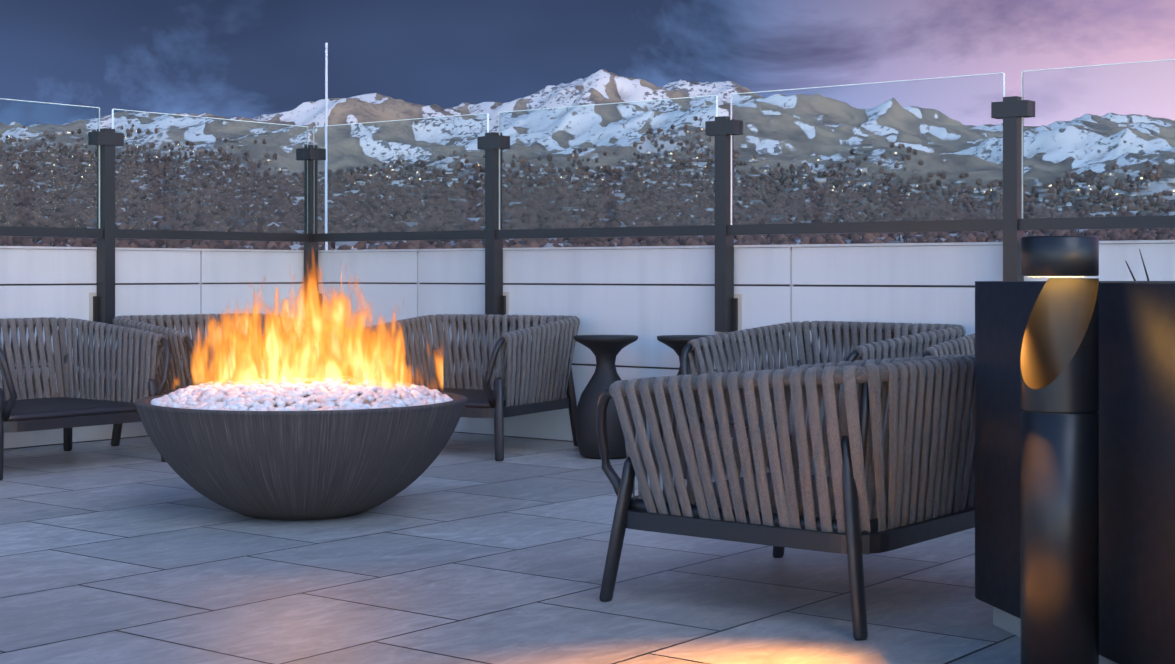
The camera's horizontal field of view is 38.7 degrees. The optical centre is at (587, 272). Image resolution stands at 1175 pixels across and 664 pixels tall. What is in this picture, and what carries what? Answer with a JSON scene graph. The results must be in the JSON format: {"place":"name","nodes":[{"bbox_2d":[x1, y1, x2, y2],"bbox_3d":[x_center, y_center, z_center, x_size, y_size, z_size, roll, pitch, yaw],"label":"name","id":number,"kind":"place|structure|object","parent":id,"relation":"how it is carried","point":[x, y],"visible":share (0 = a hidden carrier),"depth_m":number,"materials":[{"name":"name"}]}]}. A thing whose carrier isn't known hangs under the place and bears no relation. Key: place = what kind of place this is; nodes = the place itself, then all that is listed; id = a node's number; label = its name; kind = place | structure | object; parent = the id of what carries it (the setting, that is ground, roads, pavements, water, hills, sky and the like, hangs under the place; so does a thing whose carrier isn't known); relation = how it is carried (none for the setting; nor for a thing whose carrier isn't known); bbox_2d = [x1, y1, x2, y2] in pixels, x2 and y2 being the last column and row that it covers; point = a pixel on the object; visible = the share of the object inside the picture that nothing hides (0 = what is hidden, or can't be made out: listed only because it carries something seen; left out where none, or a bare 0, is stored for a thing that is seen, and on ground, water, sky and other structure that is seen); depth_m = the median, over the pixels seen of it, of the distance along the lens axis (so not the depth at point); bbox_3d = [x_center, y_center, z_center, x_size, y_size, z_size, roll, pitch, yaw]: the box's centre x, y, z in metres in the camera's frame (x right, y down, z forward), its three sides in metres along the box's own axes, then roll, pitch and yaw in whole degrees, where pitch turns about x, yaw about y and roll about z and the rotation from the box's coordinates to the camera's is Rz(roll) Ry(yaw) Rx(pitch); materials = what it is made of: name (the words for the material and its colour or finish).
{"place":"outdoors","nodes":[
{"label":"outdoors","id":0,"kind":"place"},
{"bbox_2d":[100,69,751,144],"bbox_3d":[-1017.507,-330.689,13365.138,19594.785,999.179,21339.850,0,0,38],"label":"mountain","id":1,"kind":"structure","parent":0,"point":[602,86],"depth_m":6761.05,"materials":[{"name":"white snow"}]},
{"bbox_2d":[325,43,327,249],"bbox_3d":[-2.176,0.997,13.945,0.020,5.830,0.020,0,0,16],"label":"white mast","id":2,"kind":"object","parent":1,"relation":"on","point":[326,95],"visible":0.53,"depth_m":13.94,"materials":[{"name":"white metal"}]},
{"bbox_2d":[2,128,1117,249],"bbox_3d":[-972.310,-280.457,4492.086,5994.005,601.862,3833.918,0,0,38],"label":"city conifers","id":3,"kind":"object","parent":1,"relation":"on","point":[899,239],"depth_m":2498.88,"materials":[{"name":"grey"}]},
{"bbox_2d":[0,228,1174,249],"bbox_3d":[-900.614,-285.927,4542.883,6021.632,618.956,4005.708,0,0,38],"label":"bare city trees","id":4,"kind":"object","parent":1,"relation":"on","point":[1100,234],"visible":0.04,"depth_m":2457.96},
{"bbox_2d":[34,229,1154,249],"bbox_3d":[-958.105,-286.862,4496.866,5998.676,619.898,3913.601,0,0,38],"label":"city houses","id":5,"kind":"structure","parent":1,"relation":"on","point":[295,246],"depth_m":2459.23,"materials":[{"name":"grey"}]},
{"bbox_2d":[0,0,1174,118],"label":"sky","id":6,"kind":"structure","parent":0,"point":[250,59],"materials":[{"name":"blue"}]},
{"bbox_3d":[-0.028,36.212,-3.512,20.300,70.000,20.300,0,0,38],"label":"building mass","id":7,"kind":"object","parent":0,"visible":0},
{"bbox_2d":[0,432,1020,663],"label":"terrace floor","id":8,"kind":"structure","parent":7,"relation":"on","point":[465,548],"depth_m":4.94,"materials":[{"name":"tile"}]},
{"bbox_2d":[0,317,170,479],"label":"chair","id":9,"kind":"object","parent":8,"relation":"on","point":[66,408],"visible":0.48,"depth_m":8.28,"materials":[{"name":"black fabric"}]},
{"bbox_2d":[111,313,269,445],"bbox_3d":[-1.886,0.571,8.817,0.979,0.688,0.913,0,0,-42],"label":"chair","id":10,"kind":"object","parent":8,"relation":"on","point":[179,344],"depth_m":8.63,"materials":[{"name":"black fabric"}]},
{"bbox_2d":[134,391,466,519],"bbox_3d":[-1.081,0.666,6.368,1.244,0.492,1.244,0,0,38],"label":"fire bowl","id":11,"kind":"object","parent":8,"relation":"on","point":[298,465],"visible":0.75,"depth_m":5.92,"materials":[{"name":"concrete"}]},
{"bbox_2d":[150,378,452,410],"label":"fire pit stones","id":12,"kind":"object","parent":11,"relation":"on","point":[327,394],"visible":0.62,"depth_m":6.02,"materials":[{"name":"white stone"}]},
{"bbox_2d":[170,230,449,389],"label":"fire flames","id":13,"kind":"object","parent":11,"relation":"on","point":[311,339],"visible":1,"depth_m":6.24,"materials":[{"name":"orange"}]},
{"bbox_2d":[364,314,579,460],"bbox_3d":[-0.637,0.571,8.669,0.979,0.688,0.913,0,0,28],"label":"chair","id":14,"kind":"object","parent":8,"relation":"on","point":[535,375],"visible":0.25,"depth_m":8.72,"materials":[{"name":"black fabric"}]},
{"bbox_2d":[0,240,1174,451],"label":"parapet wall","id":15,"kind":"structure","parent":8,"relation":"on","point":[647,295],"depth_m":8.82,"materials":[{"name":"grey"}]},
{"bbox_2d":[0,96,1174,334],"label":"railing posts","id":16,"kind":"object","parent":15,"relation":"on","point":[1012,112],"visible":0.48,"depth_m":8.58,"materials":[{"name":"black metal"}]},
{"bbox_2d":[0,59,1174,233],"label":"glass railing","id":17,"kind":"object","parent":16,"relation":"attached to","point":[1098,140],"visible":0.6,"depth_m":8.61,"materials":[{"name":"clear glass"}]},
{"bbox_2d":[574,335,637,458],"bbox_3d":[0.091,0.612,8.283,0.320,0.600,0.320,0,0,38],"label":"side table","id":18,"kind":"object","parent":8,"relation":"on","point":[605,349],"visible":0.75,"depth_m":8.18,"materials":[{"name":"black"}]},
{"bbox_2d":[657,335,717,442],"bbox_3d":[0.502,0.612,8.240,0.320,0.600,0.320,0,0,38],"label":"side table","id":19,"kind":"object","parent":8,"relation":"on","point":[676,343],"visible":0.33,"depth_m":8.17,"materials":[{"name":"black"}]},
{"bbox_2d":[596,353,974,640],"bbox_3d":[0.649,0.571,4.757,0.913,0.688,0.979,0,0,38],"label":"chair","id":20,"kind":"object","parent":8,"relation":"on","point":[850,478],"visible":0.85,"depth_m":4.37,"materials":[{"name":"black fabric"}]},
{"bbox_2d":[680,321,965,478],"bbox_3d":[1.040,0.571,7.354,0.913,0.688,0.979,0,0,-44],"label":"chair","id":21,"kind":"object","parent":8,"relation":"on","point":[866,341],"visible":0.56,"depth_m":7.63,"materials":[{"name":"black fabric"}]},
{"bbox_2d":[922,333,974,357],"bbox_3d":[1.937,0.571,6.651,0.979,0.688,0.913,0,0,38],"label":"chair","id":22,"kind":"object","parent":8,"relation":"on","point":[963,345],"visible":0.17,"depth_m":6.79,"materials":[{"name":"black fabric"}]},
{"bbox_2d":[993,606,1117,663],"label":"planter plinth","id":23,"kind":"structure","parent":8,"relation":"on","point":[1006,621],"depth_m":4.24,"materials":[{"name":"grey metal"}]},
{"bbox_2d":[1021,236,1098,663],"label":"bollard light","id":24,"kind":"object","parent":8,"relation":"on","point":[1060,487],"visible":1,"depth_m":3.53,"materials":[{"name":"black metal"}]},
{"bbox_2d":[975,249,1174,663],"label":"planter","id":25,"kind":"object","parent":8,"relation":"on","point":[1136,411],"depth_m":3.61,"materials":[{"name":"black metal"}]}
]}

